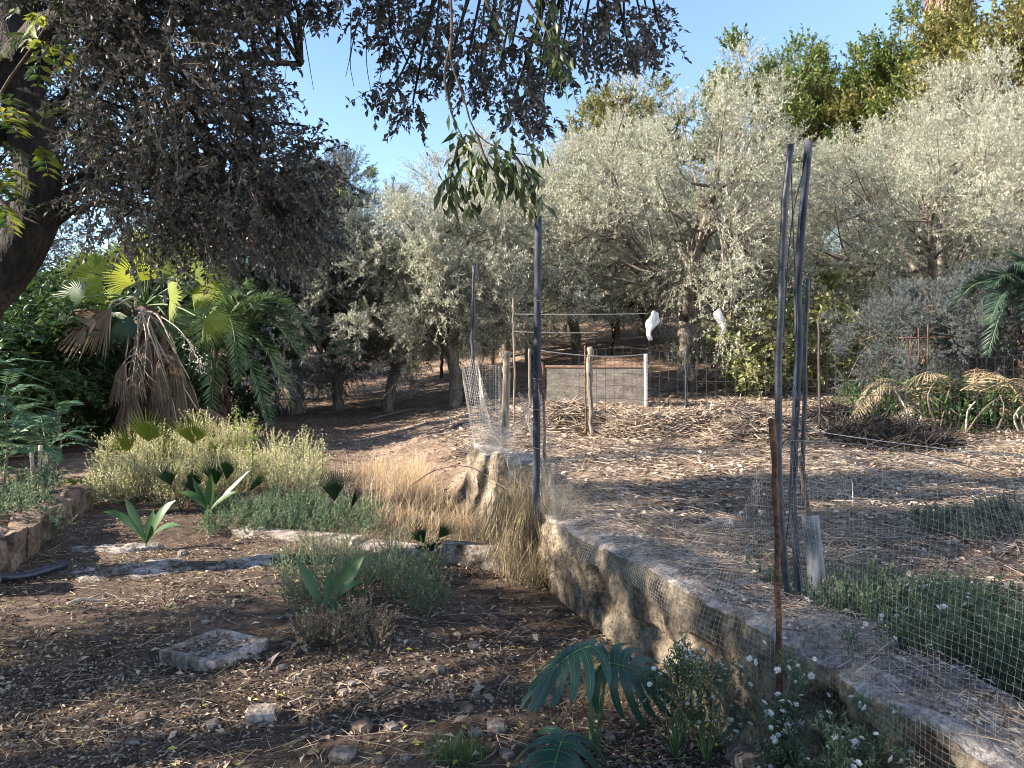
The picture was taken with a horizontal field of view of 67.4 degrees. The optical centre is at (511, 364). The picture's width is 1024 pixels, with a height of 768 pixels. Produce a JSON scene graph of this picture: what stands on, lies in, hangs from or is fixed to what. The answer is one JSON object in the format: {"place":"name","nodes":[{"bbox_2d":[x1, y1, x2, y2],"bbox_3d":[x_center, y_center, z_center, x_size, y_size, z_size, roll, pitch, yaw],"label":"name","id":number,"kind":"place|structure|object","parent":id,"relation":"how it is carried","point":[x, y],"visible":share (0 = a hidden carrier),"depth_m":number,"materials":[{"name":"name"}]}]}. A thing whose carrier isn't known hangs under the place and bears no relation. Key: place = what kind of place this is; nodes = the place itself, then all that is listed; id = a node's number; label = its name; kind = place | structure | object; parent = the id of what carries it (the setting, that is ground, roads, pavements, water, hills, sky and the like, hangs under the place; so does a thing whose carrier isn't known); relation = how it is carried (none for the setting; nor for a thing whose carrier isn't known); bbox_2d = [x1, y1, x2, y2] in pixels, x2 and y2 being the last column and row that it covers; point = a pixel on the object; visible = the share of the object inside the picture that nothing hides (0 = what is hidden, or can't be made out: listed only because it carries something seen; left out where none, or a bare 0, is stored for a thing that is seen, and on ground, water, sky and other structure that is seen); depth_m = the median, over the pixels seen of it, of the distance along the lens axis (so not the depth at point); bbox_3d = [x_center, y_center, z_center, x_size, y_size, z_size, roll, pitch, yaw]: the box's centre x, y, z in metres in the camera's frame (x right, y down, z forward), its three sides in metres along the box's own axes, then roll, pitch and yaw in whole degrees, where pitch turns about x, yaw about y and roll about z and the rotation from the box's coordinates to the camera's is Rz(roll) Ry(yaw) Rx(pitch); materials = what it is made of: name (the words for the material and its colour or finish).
{"place":"outdoors","nodes":[
{"label":"outdoors","id":0,"kind":"place"},
{"bbox_2d":[0,0,1016,273],"label":"sky","id":1,"kind":"structure","parent":0,"point":[706,20],"materials":[{"name":"blue"}]},
{"bbox_2d":[0,274,1023,767],"bbox_3d":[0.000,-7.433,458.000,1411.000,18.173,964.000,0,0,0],"label":"ground","id":2,"kind":"structure","parent":0,"point":[76,458],"depth_m":5.17,"materials":[{"name":"soil"}]},
{"bbox_2d":[0,368,67,489],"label":"ferny sapling","id":3,"kind":"object","parent":2,"relation":"on","point":[4,409],"visible":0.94,"depth_m":8.80,"materials":[{"name":"green plant"}]},
{"bbox_2d":[0,458,83,543],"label":"bed plants","id":4,"kind":"object","parent":2,"relation":"on","point":[23,489],"visible":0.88,"depth_m":7.44,"materials":[{"name":"plant"}]},
{"bbox_2d":[0,483,93,581],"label":"stone kerb","id":5,"kind":"structure","parent":2,"relation":"on","point":[21,538],"depth_m":6.62,"materials":[{"name":"stone"}]},
{"bbox_2d":[0,415,96,487],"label":"ferny sapling","id":6,"kind":"object","parent":2,"relation":"on","point":[47,445],"visible":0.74,"depth_m":9.47,"materials":[{"name":"green plant"}]},
{"bbox_2d":[0,0,97,237],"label":"climbing plant","id":7,"kind":"object","parent":2,"relation":"on","point":[53,50],"visible":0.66,"depth_m":4.81,"materials":[{"name":"green plant"}]},
{"bbox_2d":[0,74,99,270],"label":"tree","id":8,"kind":"object","parent":2,"relation":"on","point":[56,256],"visible":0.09,"depth_m":27.78,"materials":[{"name":"green plant"}]},
{"bbox_2d":[0,400,113,470],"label":"ferny sapling","id":9,"kind":"object","parent":2,"relation":"on","point":[66,404],"visible":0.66,"depth_m":10.99,"materials":[{"name":"green plant"}]},
{"bbox_2d":[0,294,128,453],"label":"evergreen shrub","id":10,"kind":"object","parent":2,"relation":"on","point":[19,336],"visible":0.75,"depth_m":12.45,"materials":[{"name":"green plant"}]},
{"bbox_2d":[0,269,131,444],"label":"evergreen shrub","id":11,"kind":"object","parent":2,"relation":"on","point":[42,292],"visible":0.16,"depth_m":13.72,"materials":[{"name":"green plant"}]},
{"bbox_2d":[5,280,185,439],"bbox_3d":[-8.601,0.166,15.638,3.664,3.922,3.598,0,0,-23],"label":"evergreen shrub","id":12,"kind":"object","parent":2,"relation":"on","point":[109,415],"visible":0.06,"depth_m":15.19,"materials":[{"name":"green plant"}]},
{"bbox_2d":[66,542,161,554],"bbox_3d":[-3.452,1.621,6.679,0.772,0.129,0.555,0,0,0],"label":"concrete patch","id":13,"kind":"object","parent":2,"relation":"on","point":[151,546],"visible":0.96,"depth_m":6.61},
{"bbox_2d":[69,557,194,582],"bbox_3d":[-2.905,1.633,5.984,1.113,0.131,0.612,0,0,-23],"label":"concrete patch","id":14,"kind":"object","parent":2,"relation":"on","point":[157,565],"visible":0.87,"depth_m":5.95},
{"bbox_2d":[104,498,179,545],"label":"broadleaf seedling","id":15,"kind":"object","parent":2,"relation":"on","point":[133,521],"visible":0.94,"depth_m":6.69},
{"bbox_2d":[49,225,237,450],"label":"fan palm","id":16,"kind":"object","parent":2,"relation":"on","point":[143,330],"visible":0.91,"depth_m":12.87,"materials":[{"name":"green plant"}]},
{"bbox_2d":[104,407,183,492],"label":"palm seedling","id":17,"kind":"object","parent":2,"relation":"on","point":[147,431],"visible":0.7,"depth_m":9.24,"materials":[{"name":"green plant"}]},
{"bbox_2d":[91,243,253,425],"bbox_3d":[-8.380,-0.451,18.659,4.317,5.473,4.396,0,0,-5],"label":"evergreen shrub","id":18,"kind":"object","parent":2,"relation":"on","point":[182,302],"visible":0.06,"depth_m":18.21,"materials":[{"name":"green plant"}]},
{"bbox_2d":[149,409,228,474],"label":"palm seedling","id":19,"kind":"object","parent":2,"relation":"on","point":[187,432],"visible":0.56,"depth_m":9.12,"materials":[{"name":"green plant"}]},
{"bbox_2d":[76,407,333,509],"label":"pale weeds","id":20,"kind":"object","parent":2,"relation":"on","point":[131,476],"visible":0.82,"depth_m":9.02,"materials":[{"name":"plant"}]},
{"bbox_2d":[159,628,268,672],"bbox_3d":[-1.640,1.585,4.239,0.408,0.081,0.405,0,0,27],"label":"slab cover","id":21,"kind":"object","parent":2,"relation":"on","point":[172,655],"visible":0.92,"depth_m":4.18,"materials":[{"name":"stone"}]},
{"bbox_2d":[180,470,249,514],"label":"broadleaf seedling","id":22,"kind":"object","parent":2,"relation":"on","point":[200,498],"visible":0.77,"depth_m":8.00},
{"bbox_2d":[142,255,300,422],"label":"date palm","id":23,"kind":"object","parent":2,"relation":"on","point":[246,402],"visible":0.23,"depth_m":18.21,"materials":[{"name":"green plant"}]},
{"bbox_2d":[177,450,268,509],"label":"palm seedling","id":24,"kind":"object","parent":2,"relation":"on","point":[227,469],"visible":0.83,"depth_m":8.18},
{"bbox_2d":[159,277,321,440],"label":"date palm","id":25,"kind":"object","parent":2,"relation":"on","point":[221,403],"visible":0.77,"depth_m":14.34,"materials":[{"name":"plant"}]},
{"bbox_2d":[47,135,445,422],"bbox_3d":[-6.434,-2.126,19.736,7.915,7.794,8.979,0,0,33],"label":"olive tree","id":26,"kind":"object","parent":2,"relation":"on","point":[297,384],"visible":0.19,"depth_m":18.62,"materials":[{"name":"green plant"}]},
{"bbox_2d":[190,484,391,538],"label":"green weeds","id":27,"kind":"object","parent":2,"relation":"on","point":[276,506],"visible":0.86,"depth_m":7.46,"materials":[{"name":"plant"}]},
{"bbox_2d":[296,552,365,617],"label":"broadleaf seedling","id":28,"kind":"object","parent":2,"relation":"on","point":[345,581],"visible":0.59,"depth_m":4.76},
{"bbox_2d":[221,207,451,410],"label":"olive tree","id":29,"kind":"object","parent":2,"relation":"on","point":[338,402],"visible":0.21,"depth_m":19.09,"materials":[{"name":"green plant"}]},
{"bbox_2d":[0,504,677,767],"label":"soil clods","id":30,"kind":"object","parent":2,"relation":"on","point":[249,725],"visible":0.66,"depth_m":3.94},
{"bbox_2d":[277,589,405,657],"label":"dry weeds","id":31,"kind":"object","parent":2,"relation":"on","point":[335,626],"visible":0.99,"depth_m":4.34,"materials":[{"name":"plant"}]},
{"bbox_2d":[0,0,691,319],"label":"oak tree","id":32,"kind":"object","parent":2,"relation":"on","point":[204,178],"visible":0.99,"depth_m":4.64,"materials":[{"name":"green plant"}]},
{"bbox_2d":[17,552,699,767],"bbox_3d":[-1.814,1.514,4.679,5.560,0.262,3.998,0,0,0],"label":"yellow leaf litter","id":33,"kind":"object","parent":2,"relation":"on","point":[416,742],"visible":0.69,"depth_m":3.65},
{"bbox_2d":[260,517,460,621],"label":"green weeds","id":34,"kind":"object","parent":2,"relation":"on","point":[384,564],"visible":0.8,"depth_m":5.36,"materials":[{"name":"plant"}]},
{"bbox_2d":[0,480,731,767],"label":"leaf litter","id":35,"kind":"object","parent":2,"relation":"on","point":[80,692],"visible":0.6,"depth_m":3.81,"materials":[{"name":"plant"}]},
{"bbox_2d":[0,492,731,767],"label":"fallen twigs","id":36,"kind":"object","parent":2,"relation":"on","point":[319,721],"visible":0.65,"depth_m":3.79,"materials":[{"name":"wood"}]},
{"bbox_2d":[258,499,484,565],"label":"dry grass","id":37,"kind":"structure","parent":2,"relation":"on","point":[408,528],"depth_m":7.09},
{"bbox_2d":[231,526,526,574],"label":"concrete kerb","id":38,"kind":"structure","parent":2,"relation":"on","point":[468,560],"depth_m":6.34,"materials":[{"name":"concrete"}]},
{"bbox_2d":[267,205,511,412],"bbox_3d":[-2.811,-1.240,19.624,5.676,5.614,5.550,0,0,0],"label":"olive tree","id":39,"kind":"object","parent":2,"relation":"on","point":[389,399],"visible":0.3,"depth_m":18.39,"materials":[{"name":"green plant"}]},
{"bbox_2d":[314,443,494,533],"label":"dry grass","id":40,"kind":"structure","parent":2,"relation":"on","point":[432,486],"depth_m":9.04,"materials":[{"name":"plant"}]},
{"bbox_2d":[173,350,640,498],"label":"path litter","id":41,"kind":"object","parent":2,"relation":"on","point":[399,441],"visible":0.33,"depth_m":14.91,"materials":[{"name":"plant"}]},
{"bbox_2d":[415,726,502,767],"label":"green grass","id":42,"kind":"structure","parent":2,"relation":"on","point":[454,752],"depth_m":3.11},
{"bbox_2d":[330,165,609,407],"bbox_3d":[-1.649,-1.726,18.891,6.216,6.288,6.357,0,0,-25],"label":"olive tree","id":43,"kind":"object","parent":2,"relation":"on","point":[432,242],"visible":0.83,"depth_m":17.57,"materials":[{"name":"green plant"}]},
{"bbox_2d":[469,265,476,405],"bbox_3d":[-0.444,-0.332,8.704,0.084,1.603,0.068,0,0,0],"label":"fence post","id":44,"kind":"object","parent":2,"relation":"on","point":[473,325],"visible":0.97,"depth_m":8.68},
{"bbox_2d":[469,365,500,447],"bbox_3d":[-0.314,0.490,8.883,0.382,0.982,0.374,0,0,0],"label":"netting roll","id":45,"kind":"object","parent":2,"relation":"on","point":[493,388],"visible":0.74,"depth_m":8.87,"materials":[{"name":"metal"}]},
{"bbox_2d":[395,123,595,358],"bbox_3d":[0.011,-4.665,29.158,8.908,9.630,8.478,0,0,42],"label":"olive tree","id":46,"kind":"object","parent":2,"relation":"on","point":[435,160],"visible":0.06,"depth_m":29.42,"materials":[{"name":"green plant"}]},
{"bbox_2d":[501,351,510,438],"bbox_3d":[-0.071,0.364,9.203,0.116,1.063,0.110,0,0,0],"label":"wooden post","id":47,"kind":"object","parent":2,"relation":"on","point":[506,389],"visible":0.89,"depth_m":9.16,"materials":[{"name":"grey wood"}]},
{"bbox_2d":[466,443,552,521],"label":"wall pier","id":48,"kind":"structure","parent":2,"relation":"on","point":[476,459],"depth_m":7.63,"materials":[{"name":"stone"}]},
{"bbox_2d":[462,360,532,485],"bbox_3d":[-0.145,0.472,7.207,0.276,1.058,2.833,0,0,-16],"label":"wire netting","id":49,"kind":"object","parent":48,"relation":"on","point":[493,431],"visible":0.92,"depth_m":7.12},
{"bbox_2d":[422,457,629,587],"bbox_3d":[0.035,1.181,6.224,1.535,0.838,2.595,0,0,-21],"label":"wall grass","id":50,"kind":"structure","parent":2,"relation":"on","point":[530,570],"depth_m":5.81,"materials":[{"name":"plant"}]},
{"bbox_2d":[447,172,638,370],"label":"olive tree","id":51,"kind":"object","parent":2,"relation":"on","point":[543,318],"visible":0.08,"depth_m":25.82,"materials":[{"name":"green plant"}]},
{"bbox_2d":[419,115,699,367],"bbox_3d":[0.840,-3.424,21.947,7.986,8.101,7.662,0,0,-27],"label":"olive tree","id":52,"kind":"object","parent":2,"relation":"on","point":[574,326],"visible":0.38,"depth_m":20.80,"materials":[{"name":"green plant"}]},
{"bbox_2d":[515,394,607,434],"bbox_3d":[0.956,0.827,12.893,1.902,0.741,1.311,0,0,0],"label":"straw heap","id":53,"kind":"object","parent":2,"relation":"on","point":[568,416],"visible":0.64,"depth_m":12.64,"materials":[{"name":"plant"}]},
{"bbox_2d":[422,639,704,750],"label":"dry grass","id":54,"kind":"structure","parent":2,"relation":"on","point":[605,697],"depth_m":3.63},
{"bbox_2d":[511,638,677,767],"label":"lobed plant","id":55,"kind":"object","parent":2,"relation":"on","point":[541,685],"visible":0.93,"depth_m":3.03,"materials":[{"name":"plant"}]},
{"bbox_2d":[545,365,648,406],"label":"garden wall","id":56,"kind":"structure","parent":2,"relation":"on","point":[568,383],"depth_m":16.29,"materials":[{"name":"concrete"}]},
{"bbox_2d":[543,69,687,204],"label":"tall tree","id":57,"kind":"object","parent":2,"relation":"on","point":[590,112],"visible":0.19,"depth_m":47.89,"materials":[{"name":"green plant"}]},
{"bbox_2d":[536,156,717,344],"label":"olive tree","id":58,"kind":"object","parent":2,"relation":"on","point":[617,334],"visible":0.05,"depth_m":28.77,"materials":[{"name":"green plant"}]},
{"bbox_2d":[590,406,701,441],"bbox_3d":[2.117,0.943,12.010,1.955,0.606,1.307,0,0,0],"label":"straw heap","id":59,"kind":"object","parent":2,"relation":"on","point":[647,425],"visible":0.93,"depth_m":11.74,"materials":[{"name":"plant"}]},
{"bbox_2d":[572,103,735,341],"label":"olive tree","id":60,"kind":"object","parent":2,"relation":"on","point":[643,128],"visible":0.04,"depth_m":29.29,"materials":[{"name":"green plant"}]},
{"bbox_2d":[632,632,722,758],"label":"flowering weed","id":61,"kind":"object","parent":2,"relation":"on","point":[677,736],"visible":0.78,"depth_m":3.03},
{"bbox_2d":[510,32,845,392],"bbox_3d":[4.451,-3.684,19.303,8.908,9.630,8.478,0,0,-17],"label":"olive tree","id":62,"kind":"object","parent":2,"relation":"on","point":[746,163],"visible":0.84,"depth_m":18.40,"materials":[{"name":"green plant"}]},
{"bbox_2d":[661,400,733,436],"bbox_3d":[2.897,0.893,12.192,1.592,0.650,1.288,0,0,0],"label":"straw heap","id":63,"kind":"object","parent":2,"relation":"on","point":[701,416],"visible":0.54,"depth_m":11.97,"materials":[{"name":"plant"}]},
{"bbox_2d":[646,649,755,765],"bbox_3d":[0.732,1.308,2.942,0.434,0.461,0.227,0,0,0],"label":"flowering weed","id":64,"kind":"object","parent":2,"relation":"on","point":[701,715],"visible":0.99,"depth_m":2.94,"materials":[{"name":"plant"}]},
{"bbox_2d":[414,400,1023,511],"bbox_3d":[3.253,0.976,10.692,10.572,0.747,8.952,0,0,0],"label":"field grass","id":65,"kind":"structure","parent":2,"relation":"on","point":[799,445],"depth_m":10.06,"materials":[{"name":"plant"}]},
{"bbox_2d":[429,377,1023,702],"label":"field straw","id":66,"kind":"object","parent":2,"relation":"on","point":[784,459],"visible":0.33,"depth_m":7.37,"materials":[{"name":"plant"}]},
{"bbox_2d":[808,454,935,516],"bbox_3d":[2.775,0.929,5.975,0.799,0.420,0.462,0,0,-8],"label":"wire netting","id":67,"kind":"object","parent":66,"relation":"on","point":[863,465],"visible":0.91,"depth_m":5.96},
{"bbox_2d":[616,160,855,366],"bbox_3d":[7.448,-2.908,24.201,6.322,6.768,7.200,0,0,41],"label":"olive tree","id":68,"kind":"object","parent":2,"relation":"on","point":[770,286],"visible":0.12,"depth_m":23.30,"materials":[{"name":"green plant"}]},
{"bbox_2d":[723,742,762,767],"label":"stone","id":69,"kind":"object","parent":2,"relation":"on","point":[738,755],"visible":0.63,"depth_m":3.06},
{"bbox_2d":[698,292,812,399],"bbox_3d":[5.866,-0.312,18.226,2.655,2.818,2.303,0,0,-29],"label":"fig bush","id":70,"kind":"object","parent":2,"relation":"on","point":[760,359],"visible":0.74,"depth_m":17.96,"materials":[{"name":"green plant"}]},
{"bbox_2d":[654,21,865,204],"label":"tall tree","id":71,"kind":"object","parent":2,"relation":"on","point":[808,76],"visible":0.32,"depth_m":44.23,"materials":[{"name":"green plant"}]},
{"bbox_2d":[698,405,830,445],"bbox_3d":[3.666,0.894,11.217,1.841,0.602,1.337,0,0,23],"label":"straw heap","id":72,"kind":"object","parent":2,"relation":"on","point":[747,425],"visible":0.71,"depth_m":10.99,"materials":[{"name":"plant"}]},
{"bbox_2d":[512,498,1023,767],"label":"concrete wall","id":73,"kind":"structure","parent":2,"relation":"on","point":[617,606],"depth_m":3.17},
{"bbox_2d":[533,216,541,539],"bbox_3d":[0.193,0.100,5.850,0.070,2.462,0.068,0,0,0],"label":"fence post","id":74,"kind":"object","parent":73,"relation":"on","point":[537,339],"visible":0.94,"depth_m":5.83,"materials":[{"name":"metal"}]},
{"bbox_2d":[538,387,775,676],"bbox_3d":[0.663,0.650,4.387,0.332,1.100,3.098,0,0,-15],"label":"wire netting","id":75,"kind":"object","parent":74,"relation":"attached to","point":[551,469],"visible":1,"depth_m":3.77,"materials":[{"name":"metal"}]},
{"bbox_2d":[528,498,1023,762],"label":"wall litter","id":76,"kind":"object","parent":73,"relation":"on","point":[902,655],"depth_m":3.07,"materials":[{"name":"plant"}]},
{"bbox_2d":[805,687,925,767],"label":"flowering weed","id":77,"kind":"object","parent":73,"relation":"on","point":[868,757],"visible":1,"depth_m":2.33,"materials":[{"name":"plant"}]},
{"bbox_2d":[781,440,1023,767],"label":"wire netting","id":78,"kind":"object","parent":73,"relation":"attached to","point":[903,588],"visible":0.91,"depth_m":2.32,"materials":[{"name":"metal"}]},
{"bbox_2d":[768,419,782,766],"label":"metal stake","id":79,"kind":"object","parent":2,"relation":"on","point":[776,515],"visible":0.81,"depth_m":2.86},
{"bbox_2d":[743,718,819,767],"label":"flowering weed","id":80,"kind":"object","parent":2,"relation":"on","point":[775,762],"visible":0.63,"depth_m":2.68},
{"bbox_2d":[774,143,794,596],"bbox_3d":[1.293,0.161,3.603,0.125,2.388,0.047,0,0,-12],"label":"black pipe","id":81,"kind":"object","parent":2,"relation":"on","point":[780,322],"visible":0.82,"depth_m":3.59,"materials":[{"name":"plastic"}]},
{"bbox_2d":[782,153,807,539],"bbox_3d":[1.321,0.128,3.600,0.135,2.237,0.006,0,0,0],"label":"cable","id":82,"kind":"object","parent":81,"relation":"attached to","point":[792,225],"visible":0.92,"depth_m":3.60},
{"bbox_2d":[725,637,844,765],"bbox_3d":[0.954,1.166,2.707,0.341,0.445,0.305,0,0,0],"label":"flowering weed","id":83,"kind":"object","parent":2,"relation":"on","point":[798,681],"visible":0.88,"depth_m":2.64,"materials":[{"name":"plant"}]},
{"bbox_2d":[788,140,811,600],"bbox_3d":[1.371,0.158,3.652,0.111,2.449,0.048,0,0,0],"label":"black pipe","id":84,"kind":"object","parent":2,"relation":"on","point":[799,258],"visible":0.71,"depth_m":3.64,"materials":[{"name":"plastic"}]},
{"bbox_2d":[580,347,1023,439],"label":"stock fence","id":85,"kind":"object","parent":2,"relation":"on","point":[870,395],"visible":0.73,"depth_m":11.66,"materials":[{"name":"metal"}]},
{"bbox_2d":[800,279,809,490],"bbox_3d":[2.745,0.267,7.198,0.096,2.147,0.052,0,0,0],"label":"fence stake","id":86,"kind":"object","parent":2,"relation":"on","point":[805,351],"visible":0.82,"depth_m":7.18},
{"bbox_2d":[802,515,827,604],"bbox_3d":[1.572,1.062,3.975,0.088,0.559,0.145,0,0,-29],"label":"grey pipe","id":87,"kind":"object","parent":2,"relation":"on","point":[816,531],"visible":0.53,"depth_m":3.95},
{"bbox_2d":[770,718,866,767],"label":"flowering weed","id":88,"kind":"object","parent":2,"relation":"on","point":[816,764],"visible":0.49,"depth_m":2.53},
{"bbox_2d":[760,261,902,391],"bbox_3d":[7.693,-0.753,19.178,3.022,3.699,3.485,0,0,-14],"label":"fig bush","id":89,"kind":"object","parent":2,"relation":"on","point":[829,279],"visible":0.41,"depth_m":18.53,"materials":[{"name":"green plant"}]},
{"bbox_2d":[789,398,876,427],"bbox_3d":[5.312,0.891,12.480,1.692,0.741,1.434,0,0,0],"label":"twig pile","id":90,"kind":"object","parent":2,"relation":"on","point":[828,411],"visible":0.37,"depth_m":12.31,"materials":[{"name":"wood"}]},
{"bbox_2d":[784,75,908,244],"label":"tall tree","id":91,"kind":"object","parent":2,"relation":"on","point":[831,112],"visible":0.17,"depth_m":42.56,"materials":[{"name":"green plant"}]},
{"bbox_2d":[717,82,1023,382],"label":"olive tree","id":92,"kind":"object","parent":2,"relation":"on","point":[981,209],"visible":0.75,"depth_m":19.46,"materials":[{"name":"green plant"}]},
{"bbox_2d":[743,549,1023,701],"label":"green weeds","id":93,"kind":"object","parent":2,"relation":"on","point":[993,610],"visible":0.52,"depth_m":3.51,"materials":[{"name":"plant"}]},
{"bbox_2d":[751,136,1020,357],"bbox_3d":[11.401,-3.414,25.215,8.047,7.564,7.065,0,0,0],"label":"olive tree","id":94,"kind":"object","parent":2,"relation":"on","point":[864,235],"visible":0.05,"depth_m":23.52,"materials":[{"name":"green plant"}]},
{"bbox_2d":[808,405,970,454],"bbox_3d":[5.446,1.045,11.215,2.335,0.904,1.780,0,0,0],"label":"twig pile","id":95,"kind":"object","parent":2,"relation":"on","point":[900,430],"visible":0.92,"depth_m":10.95,"materials":[{"name":"wood"}]},
{"bbox_2d":[812,0,987,189],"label":"tall tree","id":96,"kind":"object","parent":2,"relation":"on","point":[885,64],"visible":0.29,"depth_m":41.00,"materials":[{"name":"green plant"}]},
{"bbox_2d":[831,566,980,660],"bbox_3d":[1.468,0.951,2.869,0.570,0.409,0.320,0,0,0],"label":"flowering weed","id":97,"kind":"object","parent":2,"relation":"on","point":[935,613],"visible":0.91,"depth_m":2.85,"materials":[{"name":"plant"}]},
{"bbox_2d":[818,275,1007,414],"bbox_3d":[7.235,-0.328,14.228,2.913,2.868,3.304,0,0,5],"label":"bush","id":98,"kind":"object","parent":2,"relation":"on","point":[890,316],"visible":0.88,"depth_m":13.98,"materials":[{"name":"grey plant"}]},
{"bbox_2d":[822,367,1023,434],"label":"frond heap","id":99,"kind":"object","parent":2,"relation":"on","point":[989,416],"visible":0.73,"depth_m":12.29,"materials":[{"name":"green plant"}]},
{"bbox_2d":[827,66,1023,263],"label":"olive tree","id":100,"kind":"object","parent":2,"relation":"on","point":[877,118],"visible":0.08,"depth_m":32.37,"materials":[{"name":"green plant"}]},
{"bbox_2d":[877,0,1023,197],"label":"tall tree","id":101,"kind":"object","parent":2,"relation":"on","point":[951,37],"visible":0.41,"depth_m":36.56,"materials":[{"name":"green plant"}]},
{"bbox_2d":[881,35,1023,291],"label":"olive tree","id":102,"kind":"object","parent":2,"relation":"on","point":[992,60],"visible":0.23,"depth_m":24.68,"materials":[{"name":"green plant"}]},
{"bbox_2d":[903,489,1023,544],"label":"green weeds","id":103,"kind":"object","parent":2,"relation":"on","point":[981,505],"visible":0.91,"depth_m":5.63,"materials":[{"name":"plant"}]},
{"bbox_2d":[904,252,1023,409],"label":"bush","id":104,"kind":"object","parent":2,"relation":"on","point":[1013,313],"visible":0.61,"depth_m":13.65,"materials":[{"name":"green plant"}]},
{"bbox_2d":[945,247,1023,404],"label":"date palm","id":105,"kind":"object","parent":2,"relation":"on","point":[1005,282],"visible":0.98,"depth_m":12.87,"materials":[{"name":"plant"}]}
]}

